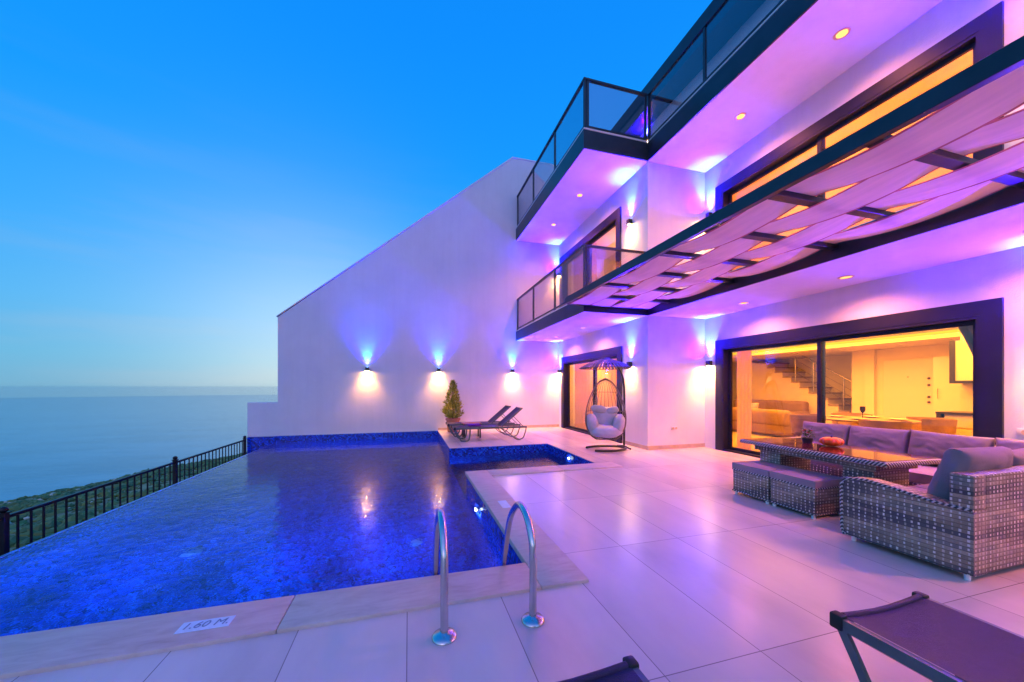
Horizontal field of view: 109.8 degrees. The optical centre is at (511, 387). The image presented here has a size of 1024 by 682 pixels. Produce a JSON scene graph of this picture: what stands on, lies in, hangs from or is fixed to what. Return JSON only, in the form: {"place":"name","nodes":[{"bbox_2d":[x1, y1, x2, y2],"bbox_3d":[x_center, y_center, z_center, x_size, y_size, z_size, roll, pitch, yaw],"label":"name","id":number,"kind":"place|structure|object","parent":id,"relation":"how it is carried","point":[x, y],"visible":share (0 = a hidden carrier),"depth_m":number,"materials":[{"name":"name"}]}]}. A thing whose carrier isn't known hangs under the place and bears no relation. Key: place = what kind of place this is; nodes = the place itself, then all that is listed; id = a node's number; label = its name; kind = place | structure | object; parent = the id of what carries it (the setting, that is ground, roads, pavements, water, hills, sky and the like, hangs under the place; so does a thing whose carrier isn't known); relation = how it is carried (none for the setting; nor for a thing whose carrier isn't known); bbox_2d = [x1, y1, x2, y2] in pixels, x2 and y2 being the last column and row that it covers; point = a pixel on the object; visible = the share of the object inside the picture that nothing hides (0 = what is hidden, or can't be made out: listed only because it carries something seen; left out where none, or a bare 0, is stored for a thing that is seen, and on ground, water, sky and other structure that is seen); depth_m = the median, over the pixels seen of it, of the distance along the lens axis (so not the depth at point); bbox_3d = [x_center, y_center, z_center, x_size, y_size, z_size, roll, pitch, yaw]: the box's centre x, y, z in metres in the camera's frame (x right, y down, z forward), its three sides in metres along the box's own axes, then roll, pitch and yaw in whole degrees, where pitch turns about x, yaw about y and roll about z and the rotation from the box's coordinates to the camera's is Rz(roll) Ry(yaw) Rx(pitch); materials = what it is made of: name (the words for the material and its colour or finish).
{"place":"outdoors","nodes":[
{"label":"outdoors","id":0,"kind":"place"},
{"bbox_2d":[0,463,223,551],"bbox_3d":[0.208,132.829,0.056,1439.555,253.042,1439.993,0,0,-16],"label":"hillside","id":1,"kind":"structure","parent":0,"point":[144,486],"depth_m":55.34,"materials":[{"name":"green plant"}]},
{"bbox_2d":[4,456,235,523],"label":"scattered rocks","id":2,"kind":"object","parent":1,"relation":"on","point":[25,518],"visible":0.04,"depth_m":118.94,"materials":[{"name":"stone"}]},
{"bbox_2d":[0,452,246,550],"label":"scrub","id":3,"kind":"object","parent":1,"relation":"on","point":[22,503],"visible":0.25,"depth_m":54.53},
{"bbox_2d":[0,395,415,500],"bbox_3d":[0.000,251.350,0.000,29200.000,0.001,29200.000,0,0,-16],"label":"sea","id":4,"kind":"structure","parent":0,"point":[47,444],"depth_m":1874.30,"materials":[{"name":"liquid"}]},
{"bbox_2d":[0,0,712,397],"label":"sky","id":5,"kind":"structure","parent":0,"point":[176,176],"materials":[{"name":"blue"}]},
{"bbox_2d":[0,427,1023,681],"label":"terrace","id":6,"kind":"structure","parent":0,"point":[690,565],"depth_m":2.25,"materials":[{"name":"tile"}]},
{"bbox_2d":[0,431,622,678],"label":"swimming pool","id":7,"kind":"structure","parent":6,"relation":"in","point":[23,654],"depth_m":2.23,"materials":[{"name":"blue"}]},
{"bbox_2d":[174,615,235,633],"bbox_3d":[-1.710,1.325,2.012,0.250,0.006,0.096,0,0,-16],"label":"depth sign","id":8,"kind":"object","parent":7,"relation":"attached to","point":[186,627],"visible":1,"depth_m":2.01,"materials":[{"name":"white tile"}]},
{"bbox_2d":[0,437,571,636],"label":"pool water","id":9,"kind":"structure","parent":7,"relation":"in","point":[276,520],"depth_m":3.71,"materials":[{"name":"blue liquid"}]},
{"bbox_2d":[431,508,456,645],"bbox_3d":[-0.456,1.543,2.259,0.136,1.614,0.790,0,0,-16],"label":"pool handrail","id":10,"kind":"object","parent":7,"relation":"attached to","point":[444,634],"visible":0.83,"depth_m":1.94,"materials":[{"name":"metal"}]},
{"bbox_2d":[498,500,510,507],"bbox_3d":[-0.088,1.325,4.084,0.100,0.004,0.250,0,0,-16],"label":"depth sign","id":11,"kind":"object","parent":7,"relation":"attached to","point":[504,504],"visible":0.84,"depth_m":4.06,"materials":[{"name":"tile"}]},
{"bbox_2d":[501,501,544,627],"bbox_3d":[0.031,1.543,2.398,0.136,1.614,0.790,0,0,-16],"label":"pool handrail","id":12,"kind":"object","parent":7,"relation":"attached to","point":[532,618],"visible":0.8,"depth_m":2.08,"materials":[{"name":"metal"}]},
{"bbox_2d":[440,379,463,431],"bbox_3d":[-1.803,0.553,10.879,0.764,1.595,0.708,0,0,-16],"label":"potted conifer","id":13,"kind":"object","parent":6,"relation":"on","point":[451,411],"visible":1,"depth_m":10.77,"materials":[{"name":"plant"}]},
{"bbox_2d":[461,422,481,437],"bbox_3d":[-1.091,1.153,9.694,0.500,0.395,0.360,0,0,-16],"label":"side table","id":14,"kind":"object","parent":6,"relation":"on","point":[478,431],"visible":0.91,"depth_m":9.75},
{"bbox_2d":[446,405,514,436],"bbox_3d":[-0.901,0.939,10.196,1.878,0.825,0.594,0,0,-16],"label":"sun lounger","id":15,"kind":"object","parent":6,"relation":"on","point":[496,416],"visible":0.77,"depth_m":10.19,"materials":[{"name":"purple"}]},
{"bbox_2d":[451,407,526,441],"bbox_3d":[-0.597,0.939,9.316,1.878,0.825,0.594,0,0,-16],"label":"sun lounger","id":16,"kind":"object","parent":6,"relation":"on","point":[508,417],"visible":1,"depth_m":9.29,"materials":[{"name":"black"}]},
{"bbox_2d":[467,423,480,426],"bbox_3d":[-0.973,0.964,9.208,0.320,0.052,0.260,0,0,-16],"label":"towel","id":17,"kind":"object","parent":16,"relation":"on","point":[473,424],"visible":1,"depth_m":9.10,"materials":[{"name":"purple fabric"}]},
{"bbox_2d":[276,157,736,435],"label":"boundary wall","id":18,"kind":"structure","parent":6,"relation":"on","point":[405,314],"depth_m":11.19,"materials":[{"name":"paint"}]},
{"bbox_2d":[247,402,277,453],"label":"wall","id":19,"kind":"structure","parent":18,"relation":"attached to","point":[262,424],"depth_m":9.93,"materials":[{"name":"paint"}]},
{"bbox_2d":[558,655,649,681],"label":"sun lounger","id":20,"kind":"object","parent":6,"relation":"on","point":[627,669],"visible":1,"depth_m":1.24,"materials":[{"name":"purple"}]},
{"bbox_2d":[579,357,632,451],"bbox_3d":[2.028,0.351,7.810,1.120,1.993,1.120,0,0,-16],"label":"chair stand","id":21,"kind":"object","parent":6,"relation":"on","point":[617,365],"visible":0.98,"depth_m":7.77,"materials":[{"name":"brown metal"}]},
{"bbox_2d":[585,367,626,439],"bbox_3d":[2.056,0.337,7.938,0.867,1.574,0.530,0,0,12],"label":"hanging chair","id":22,"kind":"object","parent":21,"relation":"hanging from","point":[592,392],"visible":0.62,"depth_m":7.90,"materials":[{"name":"wicker"}]},
{"bbox_2d":[587,405,624,437],"bbox_3d":[2.033,0.737,7.834,0.806,0.686,0.669,0,0,12],"label":"chair cushion","id":23,"kind":"object","parent":22,"relation":"in","point":[605,422],"visible":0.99,"depth_m":7.70,"materials":[{"name":"fabric"}]},
{"bbox_2d":[732,468,770,503],"bbox_3d":[3.095,1.188,4.428,0.460,0.323,0.479,0,0,-16],"label":"wicker ottoman","id":24,"kind":"object","parent":6,"relation":"on","point":[755,485],"visible":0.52,"depth_m":4.33,"materials":[{"name":"grey wicker"}]},
{"bbox_2d":[732,460,797,476],"bbox_3d":[3.095,0.987,4.428,0.459,0.089,0.488,0,0,-16],"label":"ottoman cushion","id":25,"kind":"object","parent":24,"relation":"on","point":[760,467],"visible":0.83,"depth_m":4.35,"materials":[{"name":"fabric"}]},
{"bbox_2d":[516,0,1023,457],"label":"villa","id":26,"kind":"object","parent":6,"relation":"on","point":[792,79],"visible":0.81,"depth_m":6.77,"materials":[{"name":"white paint"}]},
{"bbox_2d":[573,241,596,291],"bbox_3d":[2.294,-3.121,11.423,0.080,2.502,1.600,0,0,-16],"label":"curtain","id":27,"kind":"object","parent":26,"relation":"hanging from","point":[578,272],"visible":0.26,"depth_m":11.62,"materials":[{"name":"fabric"}]},
{"bbox_2d":[559,207,620,307],"bbox_3d":[2.212,-3.105,10.463,0.225,2.510,3.640,0,0,-16],"label":"balcony door","id":28,"kind":"structure","parent":26,"relation":"in","point":[613,220],"depth_m":10.26,"materials":[{"name":"metal"}]},
{"bbox_2d":[561,346,621,442],"bbox_3d":[2.240,0.180,10.367,0.225,2.340,3.540,0,0,-16],"label":"sliding door","id":29,"kind":"structure","parent":26,"relation":"in","point":[615,352],"depth_m":10.77,"materials":[{"name":"metal"}]},
{"bbox_2d":[575,358,616,429],"bbox_3d":[2.569,0.079,10.462,0.080,2.502,3.400,0,0,-16],"label":"curtain","id":30,"kind":"object","parent":26,"relation":"hanging from","point":[583,384],"visible":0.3,"depth_m":11.16,"materials":[{"name":"fabric"}]},
{"bbox_2d":[626,219,631,225],"bbox_3d":[2.704,-3.800,8.284,0.100,0.114,0.100,0,0,-16],"label":"wall lamp","id":31,"kind":"object","parent":26,"relation":"attached to","point":[629,222],"visible":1,"depth_m":8.24,"materials":[{"name":"black metal"}]},
{"bbox_2d":[706,361,711,365],"bbox_3d":[4.365,-0.530,7.970,0.100,0.114,0.100,0,0,-16],"label":"wall lamp","id":32,"kind":"object","parent":26,"relation":"attached to","point":[708,363],"visible":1,"depth_m":7.92,"materials":[{"name":"black metal"}]},
{"bbox_2d":[735,113,746,119],"bbox_3d":[4.094,-4.843,6.446,0.184,0.011,0.184,0,0,-16],"label":"downlight","id":33,"kind":"object","parent":26,"relation":"attached to","point":[740,116],"visible":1,"depth_m":6.44,"materials":[{"name":"beige"}]},
{"bbox_2d":[737,350,750,449],"bbox_3d":[4.883,0.109,7.577,0.060,2.442,0.420,0,0,-16],"label":"curtain","id":34,"kind":"object","parent":26,"relation":"hanging from","point":[743,394],"visible":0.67,"depth_m":7.61,"materials":[{"name":"fabric"}]},
{"bbox_2d":[733,403,797,435],"bbox_3d":[7.273,0.876,10.508,0.930,0.827,2.240,0,0,-16],"label":"indoor sofa","id":35,"kind":"object","parent":26,"relation":"on","point":[771,421],"visible":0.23,"depth_m":9.81,"materials":[{"name":"beige fabric"}]},
{"bbox_2d":[734,399,809,413],"bbox_3d":[8.318,0.860,12.056,0.930,0.860,2.800,0,0,-16],"label":"indoor sofa","id":36,"kind":"object","parent":26,"relation":"on","point":[798,407],"visible":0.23,"depth_m":11.47,"materials":[{"name":"beige fabric"}]},
{"bbox_2d":[565,35,1023,309],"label":"pergola","id":37,"kind":"object","parent":26,"relation":"attached to","point":[971,106],"visible":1,"depth_m":3.06,"materials":[{"name":"metal"}]},
{"bbox_2d":[790,413,816,436],"bbox_3d":[5.907,0.951,7.235,0.521,0.802,0.605,0,0,29],"label":"dining chair","id":38,"kind":"object","parent":26,"relation":"on","point":[797,421],"visible":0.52,"depth_m":7.12,"materials":[{"name":"beige fabric"}]},
{"bbox_2d":[833,27,850,39],"bbox_3d":[4.526,-4.843,4.937,0.184,0.011,0.184,0,0,-16],"label":"downlight","id":39,"kind":"object","parent":26,"relation":"attached to","point":[842,33],"visible":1,"depth_m":4.93,"materials":[{"name":"beige"}]},
{"bbox_2d":[837,275,854,278],"bbox_3d":[4.666,-1.534,5.029,0.184,0.011,0.184,0,0,-16],"label":"downlight","id":40,"kind":"object","parent":26,"relation":"attached to","point":[846,277],"visible":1,"depth_m":5.02,"materials":[{"name":"beige"}]},
{"bbox_2d":[831,412,872,425],"bbox_3d":[7.117,0.951,7.582,0.605,0.802,0.521,0,0,29],"label":"dining chair","id":41,"kind":"object","parent":26,"relation":"on","point":[846,414],"visible":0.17,"depth_m":7.73,"materials":[{"name":"beige wood"}]},
{"bbox_2d":[733,50,972,269],"bbox_3d":[5.285,-3.122,6.028,0.050,2.444,3.680,0,0,-16],"label":"roller blind","id":42,"kind":"object","parent":26,"relation":"attached to","point":[954,67],"depth_m":5.42,"materials":[{"name":"white fabric"}]},
{"bbox_2d":[715,297,1003,457],"bbox_3d":[5.071,0.170,5.967,0.225,2.360,3.940,0,0,-16],"label":"sliding door","id":43,"kind":"structure","parent":26,"relation":"in","point":[986,317],"depth_m":4.88,"materials":[{"name":"metal"}]},
{"bbox_2d":[715,1,1003,271],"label":"sliding window","id":44,"kind":"structure","parent":26,"relation":"in","point":[984,35],"depth_m":5.04,"materials":[{"name":"metal"}]},
{"bbox_2d":[826,416,921,424],"bbox_3d":[6.685,0.972,6.803,1.400,0.757,1.400,0,0,-16],"label":"dining table","id":45,"kind":"object","parent":26,"relation":"on","point":[844,419],"visible":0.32,"depth_m":6.64,"materials":[{"name":"beige wood"}]},
{"bbox_2d":[860,406,865,417],"bbox_3d":[6.632,0.477,6.809,0.084,0.230,0.084,0,0,-16],"label":"goblet","id":46,"kind":"object","parent":45,"relation":"on","point":[862,409],"visible":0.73,"depth_m":6.79,"materials":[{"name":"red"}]},
{"bbox_2d":[887,418,909,419],"bbox_3d":[6.932,0.579,6.463,0.284,0.026,0.284,0,0,-16],"label":"plate","id":47,"kind":"object","parent":45,"relation":"on","point":[897,419],"visible":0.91,"depth_m":6.45,"materials":[{"name":"beige ceramic"}]},
{"bbox_2d":[858,418,912,429],"bbox_3d":[6.253,0.951,6.025,0.605,0.802,0.521,0,0,29],"label":"dining chair","id":48,"kind":"object","parent":26,"relation":"on","point":[903,425],"visible":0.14,"depth_m":5.84,"materials":[{"name":"beige fabric"}]},
{"bbox_2d":[883,358,932,418],"bbox_3d":[9.690,0.330,8.818,0.110,2.040,0.940,0,0,-16],"label":"entrance door","id":49,"kind":"structure","parent":26,"relation":"in","point":[907,383],"depth_m":8.80,"materials":[{"name":"beige paint"}]},
{"bbox_2d":[906,417,957,434],"bbox_3d":[7.464,0.951,6.371,0.521,0.802,0.605,0,0,29],"label":"dining chair","id":50,"kind":"object","parent":26,"relation":"on","point":[939,425],"visible":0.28,"depth_m":6.17,"materials":[{"name":"beige fabric"}]},
{"bbox_2d":[933,356,959,416],"bbox_3d":[9.755,0.340,7.698,0.595,2.020,0.830,0,0,-16],"label":"tall cabinet","id":51,"kind":"object","parent":26,"relation":"on","point":[946,395],"visible":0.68,"depth_m":7.87,"materials":[{"name":"beige paint"}]},
{"bbox_2d":[935,411,972,435],"bbox_3d":[8.293,0.900,6.213,0.625,0.900,1.120,0,0,-16],"label":"kitchen cabinet","id":52,"kind":"object","parent":26,"relation":"on","point":[965,423],"visible":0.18,"depth_m":6.37,"materials":[{"name":"beige paint"}]},
{"bbox_2d":[949,340,972,383],"bbox_3d":[8.418,-0.470,6.265,0.355,0.800,0.970,0,0,-16],"label":"wall cabinet","id":53,"kind":"object","parent":26,"relation":"attached to","point":[960,363],"depth_m":6.56,"materials":[{"name":"beige paint"}]},
{"bbox_2d":[955,340,972,380],"bbox_3d":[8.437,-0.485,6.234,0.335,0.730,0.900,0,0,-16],"label":"cabinet door","id":54,"kind":"structure","parent":53,"relation":"in","point":[963,355],"depth_m":6.52,"materials":[{"name":"beige paint"}]},
{"bbox_2d":[958,326,972,354],"bbox_3d":[5.768,-0.331,4.486,0.060,1.562,0.650,0,0,-16],"label":"curtain","id":55,"kind":"object","parent":26,"relation":"hanging from","point":[966,332],"visible":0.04,"depth_m":4.54,"materials":[{"name":"fabric"}]},
{"bbox_2d":[1017,428,1023,435],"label":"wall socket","id":56,"kind":"object","parent":26,"relation":"attached to","point":[1020,431],"depth_m":3.94,"materials":[{"name":"white plastic"}]},
{"bbox_2d":[769,477,839,518],"bbox_3d":[3.232,1.188,3.952,0.460,0.323,0.479,0,0,-16],"label":"wicker ottoman","id":57,"kind":"object","parent":6,"relation":"on","point":[813,502],"visible":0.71,"depth_m":3.76,"materials":[{"name":"grey wicker"}]},
{"bbox_2d":[769,468,842,487],"bbox_3d":[3.232,0.987,3.952,0.459,0.089,0.488,0,0,-16],"label":"ottoman cushion","id":58,"kind":"object","parent":57,"relation":"on","point":[812,479],"visible":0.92,"depth_m":3.83,"materials":[{"name":"fabric"}]},
{"bbox_2d":[740,437,941,485],"bbox_3d":[3.662,1.024,4.211,0.780,0.653,1.600,0,0,-14],"label":"wicker table","id":59,"kind":"object","parent":6,"relation":"on","point":[892,467],"visible":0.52,"depth_m":3.83,"materials":[{"name":"grey glass"}]},
{"bbox_2d":[798,427,814,442],"bbox_3d":[3.700,0.589,4.501,0.188,0.215,0.196,0,0,-16],"label":"flower pot","id":60,"kind":"object","parent":59,"relation":"on","point":[807,439],"visible":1,"depth_m":4.47,"materials":[{"name":"black"}]},
{"bbox_2d":[819,435,844,445],"bbox_3d":[3.773,0.631,4.253,0.227,0.122,0.228,0,0,-16],"label":"pumpkin","id":61,"kind":"object","parent":59,"relation":"on","point":[831,441],"visible":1,"depth_m":4.19,"materials":[{"name":"orange"}]},
{"bbox_2d":[789,436,995,485],"bbox_3d":[4.718,0.990,4.464,0.870,0.720,2.735,0,0,-16],"label":"wicker sofa","id":62,"kind":"object","parent":6,"relation":"on","point":[828,470],"visible":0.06,"depth_m":4.76,"materials":[{"name":"grey wicker"}]},
{"bbox_2d":[811,460,842,468],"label":"seat cushion","id":63,"kind":"object","parent":62,"relation":"on","point":[827,464],"visible":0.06,"depth_m":4.78,"materials":[{"name":"fabric"}]},
{"bbox_2d":[801,421,850,445],"bbox_3d":[4.648,0.729,5.346,0.243,0.400,0.630,0,0,-16],"label":"back cushion","id":64,"kind":"object","parent":63,"relation":"on","point":[840,431],"visible":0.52,"depth_m":5.26,"materials":[{"name":"grey fabric"}]},
{"bbox_2d":[848,425,910,453],"bbox_3d":[4.824,0.730,4.752,0.247,0.400,0.630,0,0,-16],"label":"back cushion","id":65,"kind":"object","parent":63,"relation":"on","point":[895,440],"visible":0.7,"depth_m":4.66,"materials":[{"name":"grey fabric"}]},
{"bbox_2d":[909,465,937,483],"bbox_3d":[4.728,0.985,4.230,0.749,0.125,0.957,0,0,-16],"label":"seat cushion","id":66,"kind":"object","parent":62,"relation":"on","point":[922,474],"visible":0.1,"depth_m":3.95,"materials":[{"name":"fabric"}]},
{"bbox_2d":[907,429,995,465],"bbox_3d":[4.995,0.729,4.130,0.245,0.418,0.670,0,0,-16],"label":"back cushion","id":67,"kind":"object","parent":66,"relation":"on","point":[929,444],"visible":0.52,"depth_m":4.14,"materials":[{"name":"grey fabric"}]},
{"bbox_2d":[830,591,1023,681],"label":"sun lounger","id":68,"kind":"object","parent":6,"relation":"on","point":[961,646],"visible":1,"depth_m":1.45,"materials":[{"name":"black"}]},
{"bbox_2d":[839,465,1023,580],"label":"wicker sofa","id":69,"kind":"object","parent":6,"relation":"on","point":[973,526],"visible":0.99,"depth_m":2.61,"materials":[{"name":"grey wicker"}]},
{"bbox_2d":[906,486,926,492],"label":"seat cushion","id":70,"kind":"object","parent":69,"relation":"on","point":[924,490],"visible":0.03,"depth_m":3.31,"materials":[{"name":"fabric"}]},
{"bbox_2d":[927,446,1013,499],"bbox_3d":[3.569,0.694,2.807,0.628,0.475,0.286,0,0,-16],"label":"back cushion","id":71,"kind":"object","parent":70,"relation":"on","point":[970,459],"visible":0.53,"depth_m":2.71,"materials":[{"name":"grey fabric"}]},
{"bbox_2d":[912,484,928,488],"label":"seat cushion","id":72,"kind":"object","parent":69,"relation":"on","point":[925,486],"visible":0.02,"depth_m":3.42,"materials":[{"name":"fabric"}]},
{"bbox_2d":[1012,448,1023,465],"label":"back cushion","id":73,"kind":"object","parent":72,"relation":"on","point":[1018,458],"visible":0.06,"depth_m":2.84,"materials":[{"name":"grey fabric"}]},
{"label":"seat cushion","id":74,"kind":"object","parent":69,"relation":"on","visible":0},
{"bbox_2d":[996,437,1023,449],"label":"back cushion","id":75,"kind":"object","parent":74,"relation":"on","point":[1012,444],"visible":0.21,"depth_m":3.67,"materials":[{"name":"grey fabric"}]},
{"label":"path","id":76,"kind":"structure","parent":0,"visible":0},
{"bbox_2d":[0,436,245,555],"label":"metal fence","id":77,"kind":"object","parent":76,"relation":"on","point":[6,514],"visible":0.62,"depth_m":5.07,"materials":[{"name":"black metal"}]}
]}

